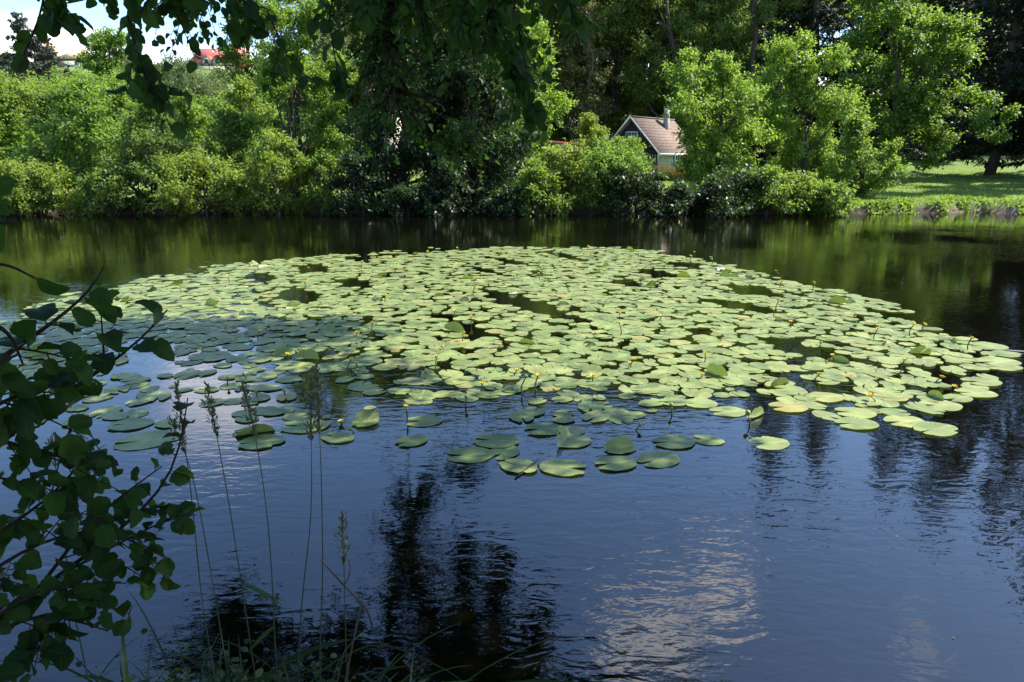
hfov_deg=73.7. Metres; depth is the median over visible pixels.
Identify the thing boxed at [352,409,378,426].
lily pad
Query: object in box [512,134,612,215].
bush
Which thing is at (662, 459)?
lily pad
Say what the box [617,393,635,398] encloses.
lily pad
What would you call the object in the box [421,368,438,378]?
lily pad
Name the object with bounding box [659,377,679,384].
lily pad
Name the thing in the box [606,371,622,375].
lily pad
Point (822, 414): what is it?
lily pad
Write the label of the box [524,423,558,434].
lily pad
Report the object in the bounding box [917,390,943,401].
lily pad
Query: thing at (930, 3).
woodland tree
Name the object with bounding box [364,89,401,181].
house
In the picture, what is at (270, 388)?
lily pad
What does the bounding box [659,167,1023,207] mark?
lawn grass
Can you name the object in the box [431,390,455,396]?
lily pad
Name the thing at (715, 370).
lily pad
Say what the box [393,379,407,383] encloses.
lily pad
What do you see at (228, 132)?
tree
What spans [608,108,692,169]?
cottage
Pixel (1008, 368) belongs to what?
lily pad
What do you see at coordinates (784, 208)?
bush
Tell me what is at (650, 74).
woodland tree
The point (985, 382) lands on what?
lily pad
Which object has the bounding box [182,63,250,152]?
tree
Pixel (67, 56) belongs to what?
house
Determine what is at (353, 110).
woodland tree
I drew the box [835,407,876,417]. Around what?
lily pad
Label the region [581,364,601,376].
lily pad
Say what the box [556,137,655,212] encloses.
bush
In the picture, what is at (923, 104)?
maple tree
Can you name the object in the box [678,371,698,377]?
lily pad
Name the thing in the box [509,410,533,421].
lily pad
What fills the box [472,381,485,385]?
lily pad
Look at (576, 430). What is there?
lily pad
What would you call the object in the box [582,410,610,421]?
lily pad
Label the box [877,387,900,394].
lily pad
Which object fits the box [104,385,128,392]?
lily pad
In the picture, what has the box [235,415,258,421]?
lily pad
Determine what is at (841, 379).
lily pad
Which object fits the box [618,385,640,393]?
lily pad
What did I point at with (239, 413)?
lily pad
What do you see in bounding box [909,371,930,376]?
lily pad
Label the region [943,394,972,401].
lily pad
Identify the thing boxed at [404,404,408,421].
yellow water lily
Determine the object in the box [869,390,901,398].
lily pad
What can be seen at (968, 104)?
spruce tree
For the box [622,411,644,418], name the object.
lily pad
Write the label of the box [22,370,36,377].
lily pad
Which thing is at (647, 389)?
lily pad
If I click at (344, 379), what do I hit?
lily pad
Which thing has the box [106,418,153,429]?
lily pad
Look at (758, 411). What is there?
lily pad
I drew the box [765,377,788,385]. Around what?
lily pad
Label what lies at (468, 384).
lily pad
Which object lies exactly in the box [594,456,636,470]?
lily pad
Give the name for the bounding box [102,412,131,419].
lily pad
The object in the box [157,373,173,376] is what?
lily pad
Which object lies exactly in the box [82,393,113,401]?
lily pad
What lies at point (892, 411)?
lily pad
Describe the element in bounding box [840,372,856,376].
lily pad
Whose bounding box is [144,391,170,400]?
lily pad
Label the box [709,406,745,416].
lily pad
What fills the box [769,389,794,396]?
lily pad
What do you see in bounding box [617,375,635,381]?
lily pad
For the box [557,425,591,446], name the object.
lily pad
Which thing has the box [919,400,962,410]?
lily pad
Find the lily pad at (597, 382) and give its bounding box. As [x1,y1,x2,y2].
[579,381,603,387]
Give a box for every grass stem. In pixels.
[44,432,88,681]
[167,415,228,677]
[171,379,215,681]
[200,380,281,681]
[239,380,278,681]
[298,372,316,681]
[308,362,325,681]
[333,511,352,681]
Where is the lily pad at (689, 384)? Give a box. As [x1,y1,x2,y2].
[680,381,704,388]
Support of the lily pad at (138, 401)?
on the water
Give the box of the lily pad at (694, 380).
[688,377,710,384]
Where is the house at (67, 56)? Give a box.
[57,50,85,66]
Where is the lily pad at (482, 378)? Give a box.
[478,375,495,381]
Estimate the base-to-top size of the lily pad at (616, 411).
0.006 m
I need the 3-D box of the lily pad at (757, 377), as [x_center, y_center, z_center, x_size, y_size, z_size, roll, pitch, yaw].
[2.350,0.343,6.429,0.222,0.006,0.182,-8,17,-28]
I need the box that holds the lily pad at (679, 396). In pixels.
[664,395,685,398]
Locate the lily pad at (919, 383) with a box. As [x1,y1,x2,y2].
[914,381,933,387]
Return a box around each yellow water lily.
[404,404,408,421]
[521,374,527,394]
[534,372,540,391]
[745,410,750,425]
[867,392,875,401]
[900,357,907,372]
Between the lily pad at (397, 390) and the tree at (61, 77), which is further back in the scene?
the tree at (61, 77)
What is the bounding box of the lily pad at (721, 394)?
[713,392,730,397]
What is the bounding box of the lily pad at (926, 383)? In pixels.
[923,382,939,386]
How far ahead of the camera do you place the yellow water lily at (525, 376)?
5.94 m
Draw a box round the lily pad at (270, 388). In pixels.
[262,385,283,390]
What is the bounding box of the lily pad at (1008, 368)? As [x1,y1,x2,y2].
[983,363,1022,370]
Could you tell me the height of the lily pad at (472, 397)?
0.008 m
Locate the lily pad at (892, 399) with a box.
[877,394,908,400]
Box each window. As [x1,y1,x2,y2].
[626,131,637,138]
[672,156,680,166]
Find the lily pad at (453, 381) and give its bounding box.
[444,377,468,384]
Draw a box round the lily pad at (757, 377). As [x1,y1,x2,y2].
[750,374,771,380]
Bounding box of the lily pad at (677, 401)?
[659,397,689,405]
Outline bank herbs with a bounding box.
[64,628,423,681]
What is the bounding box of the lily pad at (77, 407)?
[66,404,88,410]
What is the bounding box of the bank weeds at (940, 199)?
[15,194,1023,214]
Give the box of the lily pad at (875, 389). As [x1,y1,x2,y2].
[867,386,883,391]
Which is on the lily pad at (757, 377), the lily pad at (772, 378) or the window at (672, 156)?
the lily pad at (772, 378)
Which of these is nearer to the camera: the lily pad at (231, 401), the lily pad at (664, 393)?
the lily pad at (231, 401)
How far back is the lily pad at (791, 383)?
6.24 m
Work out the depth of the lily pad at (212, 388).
6.06 m
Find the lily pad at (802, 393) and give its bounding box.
[792,390,807,394]
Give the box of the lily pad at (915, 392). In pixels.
[904,390,925,394]
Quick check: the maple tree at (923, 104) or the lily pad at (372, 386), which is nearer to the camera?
the lily pad at (372, 386)
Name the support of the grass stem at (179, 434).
on the ground at (922, 207)
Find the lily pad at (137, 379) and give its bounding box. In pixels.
[120,376,150,383]
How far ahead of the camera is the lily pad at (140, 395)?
5.96 m
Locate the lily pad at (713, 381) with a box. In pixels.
[700,378,724,384]
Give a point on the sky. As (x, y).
(97, 16)
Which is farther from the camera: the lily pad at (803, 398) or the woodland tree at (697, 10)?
the woodland tree at (697, 10)
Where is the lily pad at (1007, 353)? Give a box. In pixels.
[990,350,1021,356]
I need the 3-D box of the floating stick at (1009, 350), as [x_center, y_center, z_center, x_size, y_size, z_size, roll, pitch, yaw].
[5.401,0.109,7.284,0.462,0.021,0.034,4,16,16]
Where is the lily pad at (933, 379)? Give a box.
[925,377,941,381]
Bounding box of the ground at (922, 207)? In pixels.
[0,64,1023,214]
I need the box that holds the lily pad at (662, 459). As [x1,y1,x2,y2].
[636,451,679,467]
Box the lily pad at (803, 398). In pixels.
[794,395,815,400]
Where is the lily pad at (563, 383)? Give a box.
[554,379,581,386]
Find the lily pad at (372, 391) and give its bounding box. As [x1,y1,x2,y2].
[362,389,384,394]
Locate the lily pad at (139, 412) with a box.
[124,408,148,417]
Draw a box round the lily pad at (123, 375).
[110,372,133,378]
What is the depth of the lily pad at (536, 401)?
5.78 m
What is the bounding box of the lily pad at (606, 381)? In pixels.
[590,377,611,385]
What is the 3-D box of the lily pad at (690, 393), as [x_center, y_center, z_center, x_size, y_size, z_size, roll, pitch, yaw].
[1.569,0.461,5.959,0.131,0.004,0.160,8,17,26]
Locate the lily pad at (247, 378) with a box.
[235,376,257,380]
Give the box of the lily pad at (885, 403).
[872,396,899,406]
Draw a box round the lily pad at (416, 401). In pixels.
[404,397,432,404]
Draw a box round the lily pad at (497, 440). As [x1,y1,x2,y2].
[473,433,518,447]
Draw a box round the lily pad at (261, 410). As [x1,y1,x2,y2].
[253,406,277,415]
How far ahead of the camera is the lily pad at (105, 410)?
5.58 m
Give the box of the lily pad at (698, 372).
[691,371,706,377]
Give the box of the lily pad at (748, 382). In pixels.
[740,379,758,385]
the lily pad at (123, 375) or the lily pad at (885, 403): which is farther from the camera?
the lily pad at (123, 375)
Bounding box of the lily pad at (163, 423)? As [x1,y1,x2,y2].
[154,419,177,427]
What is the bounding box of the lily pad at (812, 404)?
[796,401,826,408]
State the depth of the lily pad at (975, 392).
6.00 m
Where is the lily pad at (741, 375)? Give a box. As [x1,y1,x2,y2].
[736,373,753,377]
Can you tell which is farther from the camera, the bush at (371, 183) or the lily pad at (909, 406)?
the bush at (371, 183)
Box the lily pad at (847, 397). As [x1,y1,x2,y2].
[840,394,854,400]
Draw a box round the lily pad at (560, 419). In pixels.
[553,416,574,422]
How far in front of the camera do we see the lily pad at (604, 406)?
5.69 m
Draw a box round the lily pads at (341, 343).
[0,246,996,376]
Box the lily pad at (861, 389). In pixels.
[853,385,875,393]
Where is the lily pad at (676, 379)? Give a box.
[668,376,686,382]
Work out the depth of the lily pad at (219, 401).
5.78 m
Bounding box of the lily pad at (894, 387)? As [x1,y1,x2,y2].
[883,382,905,389]
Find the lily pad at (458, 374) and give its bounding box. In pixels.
[441,371,463,378]
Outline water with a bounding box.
[0,213,1023,681]
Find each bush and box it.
[0,70,133,200]
[0,155,90,216]
[75,151,138,216]
[104,100,217,214]
[149,142,270,214]
[174,94,263,188]
[231,127,323,214]
[284,147,350,214]
[320,146,393,216]
[371,177,440,217]
[411,157,479,217]
[463,181,530,216]
[510,157,577,215]
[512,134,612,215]
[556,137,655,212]
[560,111,612,166]
[599,161,670,216]
[645,177,718,215]
[683,163,781,218]
[735,161,809,215]
[768,168,828,215]
[803,178,865,216]
[814,103,911,197]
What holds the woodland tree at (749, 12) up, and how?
on the ground at (922, 207)
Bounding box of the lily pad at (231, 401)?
[221,398,244,404]
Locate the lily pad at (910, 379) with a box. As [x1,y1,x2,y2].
[901,375,926,382]
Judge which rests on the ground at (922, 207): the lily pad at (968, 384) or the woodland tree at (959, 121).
the woodland tree at (959, 121)
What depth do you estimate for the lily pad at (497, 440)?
4.98 m
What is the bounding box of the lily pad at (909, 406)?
[903,403,917,409]
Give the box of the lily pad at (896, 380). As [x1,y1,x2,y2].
[884,377,906,383]
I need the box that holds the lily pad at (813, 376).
[811,374,831,381]
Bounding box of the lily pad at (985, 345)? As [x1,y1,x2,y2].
[969,341,1008,349]
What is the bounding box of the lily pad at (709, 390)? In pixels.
[699,388,713,392]
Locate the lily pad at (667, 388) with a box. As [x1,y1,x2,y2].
[658,385,677,391]
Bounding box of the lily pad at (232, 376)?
[218,374,242,379]
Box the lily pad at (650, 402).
[638,399,664,406]
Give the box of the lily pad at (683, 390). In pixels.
[681,388,698,392]
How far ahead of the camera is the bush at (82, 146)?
25.37 m
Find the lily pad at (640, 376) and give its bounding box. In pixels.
[634,374,647,377]
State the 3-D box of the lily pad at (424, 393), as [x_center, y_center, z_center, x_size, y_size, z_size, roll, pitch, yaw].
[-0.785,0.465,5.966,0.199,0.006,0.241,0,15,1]
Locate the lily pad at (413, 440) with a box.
[395,435,427,445]
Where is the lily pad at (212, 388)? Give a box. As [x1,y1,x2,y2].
[193,387,218,392]
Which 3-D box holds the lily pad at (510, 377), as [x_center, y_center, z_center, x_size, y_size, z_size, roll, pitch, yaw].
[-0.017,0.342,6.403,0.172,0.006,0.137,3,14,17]
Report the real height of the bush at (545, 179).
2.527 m
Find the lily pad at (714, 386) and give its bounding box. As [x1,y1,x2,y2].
[702,381,723,388]
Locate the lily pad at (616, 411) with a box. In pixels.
[604,408,627,414]
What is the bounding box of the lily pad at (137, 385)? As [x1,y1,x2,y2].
[126,382,148,388]
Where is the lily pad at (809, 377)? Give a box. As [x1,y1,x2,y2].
[800,375,818,380]
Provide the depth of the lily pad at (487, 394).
5.94 m
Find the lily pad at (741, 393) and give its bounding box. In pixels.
[733,390,749,396]
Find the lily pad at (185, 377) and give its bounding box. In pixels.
[174,375,196,378]
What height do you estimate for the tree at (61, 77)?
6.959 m
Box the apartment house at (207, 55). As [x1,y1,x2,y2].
[190,44,250,69]
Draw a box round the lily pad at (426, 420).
[407,415,442,426]
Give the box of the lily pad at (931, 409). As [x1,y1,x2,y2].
[914,405,944,413]
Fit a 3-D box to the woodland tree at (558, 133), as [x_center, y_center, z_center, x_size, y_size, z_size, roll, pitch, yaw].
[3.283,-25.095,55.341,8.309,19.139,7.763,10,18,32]
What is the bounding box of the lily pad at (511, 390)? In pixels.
[502,384,527,392]
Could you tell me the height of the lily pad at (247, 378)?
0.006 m
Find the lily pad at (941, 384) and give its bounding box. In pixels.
[929,382,951,386]
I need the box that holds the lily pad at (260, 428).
[232,424,274,436]
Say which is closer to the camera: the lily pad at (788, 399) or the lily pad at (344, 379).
the lily pad at (788, 399)
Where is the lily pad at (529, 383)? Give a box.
[516,379,541,386]
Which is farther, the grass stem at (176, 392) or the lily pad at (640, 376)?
the lily pad at (640, 376)
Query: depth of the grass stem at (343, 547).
2.03 m
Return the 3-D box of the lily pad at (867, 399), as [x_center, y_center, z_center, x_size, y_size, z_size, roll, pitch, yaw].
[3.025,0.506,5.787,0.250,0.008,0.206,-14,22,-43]
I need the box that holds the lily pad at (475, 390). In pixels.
[467,389,479,391]
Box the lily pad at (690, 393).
[684,391,698,396]
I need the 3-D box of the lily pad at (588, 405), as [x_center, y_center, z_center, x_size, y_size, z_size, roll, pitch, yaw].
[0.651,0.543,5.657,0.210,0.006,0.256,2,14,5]
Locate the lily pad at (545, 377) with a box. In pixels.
[535,373,555,380]
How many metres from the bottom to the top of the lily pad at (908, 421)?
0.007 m
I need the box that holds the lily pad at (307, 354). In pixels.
[296,349,318,358]
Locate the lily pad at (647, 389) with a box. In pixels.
[632,386,661,393]
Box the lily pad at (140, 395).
[136,390,155,397]
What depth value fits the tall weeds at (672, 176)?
38.54 m
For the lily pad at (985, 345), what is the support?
on the water
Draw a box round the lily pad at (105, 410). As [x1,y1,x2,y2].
[89,406,122,416]
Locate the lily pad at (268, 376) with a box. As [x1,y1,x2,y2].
[260,373,276,378]
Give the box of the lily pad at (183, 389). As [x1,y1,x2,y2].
[178,387,193,391]
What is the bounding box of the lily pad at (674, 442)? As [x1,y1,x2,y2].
[652,435,695,448]
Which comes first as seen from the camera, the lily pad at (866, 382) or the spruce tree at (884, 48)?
the lily pad at (866, 382)
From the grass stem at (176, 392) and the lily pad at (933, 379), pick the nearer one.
the grass stem at (176, 392)
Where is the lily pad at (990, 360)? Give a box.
[976,356,1021,365]
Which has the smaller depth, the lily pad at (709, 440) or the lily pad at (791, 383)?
the lily pad at (709, 440)
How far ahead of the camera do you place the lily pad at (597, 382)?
6.19 m
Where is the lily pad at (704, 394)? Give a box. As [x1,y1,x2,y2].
[692,391,711,398]
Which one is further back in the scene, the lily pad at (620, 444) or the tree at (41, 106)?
the tree at (41, 106)
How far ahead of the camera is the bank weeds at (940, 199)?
25.47 m
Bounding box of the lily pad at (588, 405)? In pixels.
[578,401,602,411]
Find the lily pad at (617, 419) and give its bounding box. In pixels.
[609,414,632,423]
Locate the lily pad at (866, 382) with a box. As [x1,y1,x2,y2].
[854,379,877,386]
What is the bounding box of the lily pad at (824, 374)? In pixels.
[817,372,845,378]
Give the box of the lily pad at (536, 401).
[528,398,546,403]
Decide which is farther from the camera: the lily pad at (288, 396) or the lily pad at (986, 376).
the lily pad at (986, 376)
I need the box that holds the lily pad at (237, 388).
[234,384,250,390]
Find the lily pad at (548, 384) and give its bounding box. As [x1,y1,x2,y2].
[539,381,553,386]
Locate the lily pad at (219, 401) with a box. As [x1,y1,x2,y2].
[198,398,225,405]
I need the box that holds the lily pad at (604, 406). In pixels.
[590,401,612,409]
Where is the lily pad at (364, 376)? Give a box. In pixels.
[354,374,373,378]
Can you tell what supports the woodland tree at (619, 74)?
on the ground at (922, 207)
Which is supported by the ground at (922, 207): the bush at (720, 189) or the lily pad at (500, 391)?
the bush at (720, 189)
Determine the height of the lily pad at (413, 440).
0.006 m
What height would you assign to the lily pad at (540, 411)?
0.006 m
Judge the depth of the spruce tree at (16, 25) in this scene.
73.95 m
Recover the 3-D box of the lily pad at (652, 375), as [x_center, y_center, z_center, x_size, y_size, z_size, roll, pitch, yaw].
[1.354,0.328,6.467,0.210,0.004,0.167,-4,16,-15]
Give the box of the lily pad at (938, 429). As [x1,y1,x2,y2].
[913,421,957,435]
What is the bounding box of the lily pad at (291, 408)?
[282,405,294,413]
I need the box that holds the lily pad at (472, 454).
[447,447,492,462]
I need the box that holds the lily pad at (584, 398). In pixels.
[573,394,592,401]
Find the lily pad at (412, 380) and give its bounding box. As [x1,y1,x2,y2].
[402,377,424,384]
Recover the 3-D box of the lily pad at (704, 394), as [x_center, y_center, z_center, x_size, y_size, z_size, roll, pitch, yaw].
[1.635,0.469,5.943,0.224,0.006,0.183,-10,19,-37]
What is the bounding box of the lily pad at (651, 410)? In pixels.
[647,408,656,411]
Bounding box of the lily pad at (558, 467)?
[539,459,585,475]
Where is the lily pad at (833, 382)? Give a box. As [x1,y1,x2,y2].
[813,380,839,384]
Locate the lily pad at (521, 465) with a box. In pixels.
[499,458,536,472]
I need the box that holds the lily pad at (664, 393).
[653,389,673,395]
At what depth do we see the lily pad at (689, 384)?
6.19 m
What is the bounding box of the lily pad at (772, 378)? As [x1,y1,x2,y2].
[763,377,776,380]
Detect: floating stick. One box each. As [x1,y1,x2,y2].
[514,457,540,478]
[993,349,1023,351]
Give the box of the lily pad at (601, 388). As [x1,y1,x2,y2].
[590,385,606,390]
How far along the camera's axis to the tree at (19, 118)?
30.51 m
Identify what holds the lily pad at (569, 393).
on the water
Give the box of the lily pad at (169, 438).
[162,435,182,440]
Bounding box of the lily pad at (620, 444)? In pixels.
[604,436,635,453]
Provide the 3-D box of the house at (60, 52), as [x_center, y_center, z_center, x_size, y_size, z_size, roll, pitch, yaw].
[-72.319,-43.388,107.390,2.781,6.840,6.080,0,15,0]
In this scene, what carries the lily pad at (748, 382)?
on the water
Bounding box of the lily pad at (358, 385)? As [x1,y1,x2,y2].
[347,381,371,389]
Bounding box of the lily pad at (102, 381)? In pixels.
[98,379,106,384]
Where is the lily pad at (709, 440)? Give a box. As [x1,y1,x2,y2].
[694,435,724,444]
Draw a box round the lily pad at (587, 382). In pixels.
[577,379,595,385]
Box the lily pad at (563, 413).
[553,409,573,416]
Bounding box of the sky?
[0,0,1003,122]
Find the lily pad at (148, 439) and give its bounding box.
[113,430,172,450]
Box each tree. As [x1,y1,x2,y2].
[0,9,71,83]
[0,69,40,175]
[0,70,100,182]
[10,0,608,189]
[20,87,71,191]
[24,62,120,112]
[30,37,73,79]
[61,64,179,132]
[63,24,130,82]
[92,73,145,187]
[93,45,223,177]
[154,86,220,191]
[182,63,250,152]
[201,105,255,194]
[210,69,279,177]
[211,0,272,100]
[235,0,363,196]
[246,73,305,175]
[252,0,370,167]
[305,0,423,135]
[309,7,470,107]
[337,20,473,199]
[408,4,545,200]
[412,0,474,147]
[436,0,560,153]
[463,4,572,125]
[474,5,579,188]
[518,0,605,142]
[540,13,677,124]
[553,0,613,141]
[560,2,672,140]
[572,0,670,139]
[594,0,683,117]
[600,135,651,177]
[612,0,723,131]
[641,0,747,140]
[656,0,816,137]
[656,40,777,193]
[662,0,762,155]
[700,0,811,164]
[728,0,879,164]
[741,0,912,135]
[742,22,878,183]
[795,0,940,158]
[819,0,960,128]
[826,0,1023,182]
[876,0,1023,162]
[899,0,1023,175]
[902,0,1020,126]
[928,0,1023,146]
[955,1,1023,155]
[965,11,1023,169]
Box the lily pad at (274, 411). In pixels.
[263,407,289,415]
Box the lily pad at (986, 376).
[976,373,998,379]
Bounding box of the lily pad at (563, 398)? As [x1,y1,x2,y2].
[551,396,572,401]
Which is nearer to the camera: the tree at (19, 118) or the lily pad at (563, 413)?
the lily pad at (563, 413)
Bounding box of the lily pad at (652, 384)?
[643,383,663,386]
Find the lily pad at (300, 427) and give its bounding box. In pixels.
[280,418,329,432]
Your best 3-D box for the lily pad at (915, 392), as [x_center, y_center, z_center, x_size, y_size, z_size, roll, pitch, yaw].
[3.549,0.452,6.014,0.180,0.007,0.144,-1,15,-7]
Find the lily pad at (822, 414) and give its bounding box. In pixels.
[812,410,841,420]
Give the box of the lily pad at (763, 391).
[756,389,774,394]
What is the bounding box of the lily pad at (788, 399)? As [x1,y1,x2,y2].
[776,396,801,402]
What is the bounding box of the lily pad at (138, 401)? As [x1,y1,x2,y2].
[125,397,151,404]
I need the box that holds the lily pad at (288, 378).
[275,376,301,381]
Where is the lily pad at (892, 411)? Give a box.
[880,408,910,415]
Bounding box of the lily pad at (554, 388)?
[540,386,560,390]
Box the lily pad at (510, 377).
[501,375,518,379]
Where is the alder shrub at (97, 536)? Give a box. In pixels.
[0,176,204,681]
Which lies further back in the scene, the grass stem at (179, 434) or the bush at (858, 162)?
the bush at (858, 162)
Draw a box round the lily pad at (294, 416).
[282,412,307,419]
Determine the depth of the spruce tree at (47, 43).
78.02 m
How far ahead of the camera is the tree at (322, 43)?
46.02 m
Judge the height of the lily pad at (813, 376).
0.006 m
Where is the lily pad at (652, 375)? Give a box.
[644,373,665,377]
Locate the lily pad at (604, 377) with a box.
[596,376,616,381]
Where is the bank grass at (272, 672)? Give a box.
[0,588,575,681]
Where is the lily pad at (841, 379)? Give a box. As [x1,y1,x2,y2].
[826,375,848,381]
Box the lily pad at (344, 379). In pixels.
[335,376,353,381]
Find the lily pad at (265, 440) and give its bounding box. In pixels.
[237,434,285,448]
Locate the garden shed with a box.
[540,140,582,177]
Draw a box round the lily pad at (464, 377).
[458,376,474,379]
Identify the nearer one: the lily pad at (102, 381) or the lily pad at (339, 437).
the lily pad at (339, 437)
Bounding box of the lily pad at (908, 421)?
[883,415,923,426]
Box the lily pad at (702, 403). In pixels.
[685,398,717,407]
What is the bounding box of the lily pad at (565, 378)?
[555,377,572,381]
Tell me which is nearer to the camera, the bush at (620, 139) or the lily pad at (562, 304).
the lily pad at (562, 304)
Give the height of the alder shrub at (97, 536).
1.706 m
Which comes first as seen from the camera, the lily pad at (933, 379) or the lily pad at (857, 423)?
the lily pad at (857, 423)
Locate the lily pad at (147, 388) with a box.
[139,385,158,391]
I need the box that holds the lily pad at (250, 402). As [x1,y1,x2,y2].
[241,401,257,405]
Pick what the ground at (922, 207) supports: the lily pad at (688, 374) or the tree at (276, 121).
the tree at (276, 121)
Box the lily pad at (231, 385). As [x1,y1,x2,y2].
[219,382,240,389]
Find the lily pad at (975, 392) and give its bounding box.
[954,387,997,396]
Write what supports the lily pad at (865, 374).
on the water
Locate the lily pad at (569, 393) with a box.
[557,390,578,396]
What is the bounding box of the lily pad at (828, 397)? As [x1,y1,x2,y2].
[805,392,843,401]
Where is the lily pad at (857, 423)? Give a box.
[834,416,878,429]
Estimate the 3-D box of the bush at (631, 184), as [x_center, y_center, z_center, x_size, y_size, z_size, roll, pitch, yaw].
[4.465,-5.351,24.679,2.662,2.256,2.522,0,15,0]
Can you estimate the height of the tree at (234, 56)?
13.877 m
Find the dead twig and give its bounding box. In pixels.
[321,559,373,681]
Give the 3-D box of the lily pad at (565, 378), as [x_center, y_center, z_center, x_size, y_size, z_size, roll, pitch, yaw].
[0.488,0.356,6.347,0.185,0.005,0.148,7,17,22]
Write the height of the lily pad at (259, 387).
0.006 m
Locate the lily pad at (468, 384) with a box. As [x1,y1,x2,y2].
[455,381,473,387]
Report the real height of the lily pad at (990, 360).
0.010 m
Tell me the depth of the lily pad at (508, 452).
4.78 m
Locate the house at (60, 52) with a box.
[30,42,63,67]
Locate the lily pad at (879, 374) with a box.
[868,372,891,377]
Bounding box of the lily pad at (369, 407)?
[364,406,375,408]
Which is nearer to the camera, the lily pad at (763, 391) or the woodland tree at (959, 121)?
the lily pad at (763, 391)
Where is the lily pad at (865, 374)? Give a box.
[856,372,879,378]
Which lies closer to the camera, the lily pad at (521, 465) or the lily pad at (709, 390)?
the lily pad at (521, 465)
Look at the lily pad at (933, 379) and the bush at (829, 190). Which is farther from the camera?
the bush at (829, 190)
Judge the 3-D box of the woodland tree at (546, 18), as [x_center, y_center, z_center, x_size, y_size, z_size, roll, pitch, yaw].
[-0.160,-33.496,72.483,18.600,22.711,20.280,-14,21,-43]
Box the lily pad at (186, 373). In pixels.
[174,370,200,377]
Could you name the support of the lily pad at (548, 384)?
on the water
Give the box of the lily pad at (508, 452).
[486,446,519,459]
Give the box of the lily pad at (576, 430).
[568,427,584,434]
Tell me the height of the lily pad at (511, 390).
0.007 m
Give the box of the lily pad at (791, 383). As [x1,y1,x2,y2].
[781,381,794,385]
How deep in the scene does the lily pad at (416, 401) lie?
5.80 m
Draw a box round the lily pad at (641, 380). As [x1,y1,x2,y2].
[628,376,648,383]
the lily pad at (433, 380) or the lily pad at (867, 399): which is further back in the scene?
the lily pad at (433, 380)
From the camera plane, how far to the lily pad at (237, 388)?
6.14 m
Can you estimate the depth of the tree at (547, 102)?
29.20 m
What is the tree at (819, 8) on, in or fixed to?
on the ground at (922, 207)
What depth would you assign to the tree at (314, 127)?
26.16 m
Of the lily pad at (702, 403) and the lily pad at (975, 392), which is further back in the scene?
the lily pad at (975, 392)
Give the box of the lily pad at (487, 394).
[475,391,499,397]
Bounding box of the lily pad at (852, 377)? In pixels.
[849,375,873,380]
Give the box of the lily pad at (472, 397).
[455,392,478,401]
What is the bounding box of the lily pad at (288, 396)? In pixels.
[276,393,296,400]
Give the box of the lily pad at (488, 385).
[483,382,502,389]
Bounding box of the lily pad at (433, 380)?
[422,378,441,382]
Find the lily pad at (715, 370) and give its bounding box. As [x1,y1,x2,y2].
[704,363,727,378]
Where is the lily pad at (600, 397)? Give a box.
[592,395,605,399]
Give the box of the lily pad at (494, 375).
[485,372,509,379]
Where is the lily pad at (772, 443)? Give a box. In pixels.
[748,436,789,449]
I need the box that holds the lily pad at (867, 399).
[855,396,882,405]
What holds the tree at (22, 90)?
on the ground at (922, 207)
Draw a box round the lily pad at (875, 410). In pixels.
[863,408,882,412]
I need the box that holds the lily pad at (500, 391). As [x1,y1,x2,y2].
[494,388,518,394]
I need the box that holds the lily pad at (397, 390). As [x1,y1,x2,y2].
[387,387,411,393]
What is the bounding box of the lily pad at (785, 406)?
[768,401,807,411]
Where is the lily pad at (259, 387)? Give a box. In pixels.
[248,384,274,390]
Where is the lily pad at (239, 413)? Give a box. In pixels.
[231,409,253,415]
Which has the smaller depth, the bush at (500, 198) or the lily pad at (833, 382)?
the lily pad at (833, 382)
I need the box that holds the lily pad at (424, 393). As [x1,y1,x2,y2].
[410,390,433,398]
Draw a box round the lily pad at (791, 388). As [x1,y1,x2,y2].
[774,385,804,392]
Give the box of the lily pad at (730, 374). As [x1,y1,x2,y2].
[723,371,744,378]
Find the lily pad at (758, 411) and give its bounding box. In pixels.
[747,406,763,418]
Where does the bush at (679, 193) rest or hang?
on the ground at (922, 207)
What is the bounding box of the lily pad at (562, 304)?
[556,301,569,307]
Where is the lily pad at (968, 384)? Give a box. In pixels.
[961,382,988,390]
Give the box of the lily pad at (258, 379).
[252,377,272,381]
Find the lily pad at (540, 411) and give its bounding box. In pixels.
[523,407,544,415]
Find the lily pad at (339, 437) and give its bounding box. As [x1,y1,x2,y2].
[320,432,353,442]
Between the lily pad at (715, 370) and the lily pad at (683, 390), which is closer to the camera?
the lily pad at (683, 390)
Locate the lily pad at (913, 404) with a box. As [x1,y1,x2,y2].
[908,402,926,406]
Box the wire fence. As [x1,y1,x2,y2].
[647,153,682,167]
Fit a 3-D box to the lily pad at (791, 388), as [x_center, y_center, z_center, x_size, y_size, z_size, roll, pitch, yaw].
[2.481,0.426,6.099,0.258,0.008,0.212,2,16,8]
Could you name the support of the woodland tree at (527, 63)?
on the ground at (922, 207)
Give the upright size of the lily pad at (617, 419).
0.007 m
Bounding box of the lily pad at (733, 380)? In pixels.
[719,377,745,384]
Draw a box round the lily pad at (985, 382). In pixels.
[960,377,1001,385]
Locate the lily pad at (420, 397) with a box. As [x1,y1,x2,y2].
[418,395,436,399]
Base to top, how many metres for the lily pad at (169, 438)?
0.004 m
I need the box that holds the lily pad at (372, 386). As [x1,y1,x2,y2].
[357,384,378,390]
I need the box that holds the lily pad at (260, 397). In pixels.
[243,393,270,400]
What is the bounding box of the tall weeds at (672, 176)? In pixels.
[647,163,690,181]
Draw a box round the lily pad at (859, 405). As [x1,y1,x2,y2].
[855,403,867,406]
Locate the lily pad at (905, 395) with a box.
[894,390,912,397]

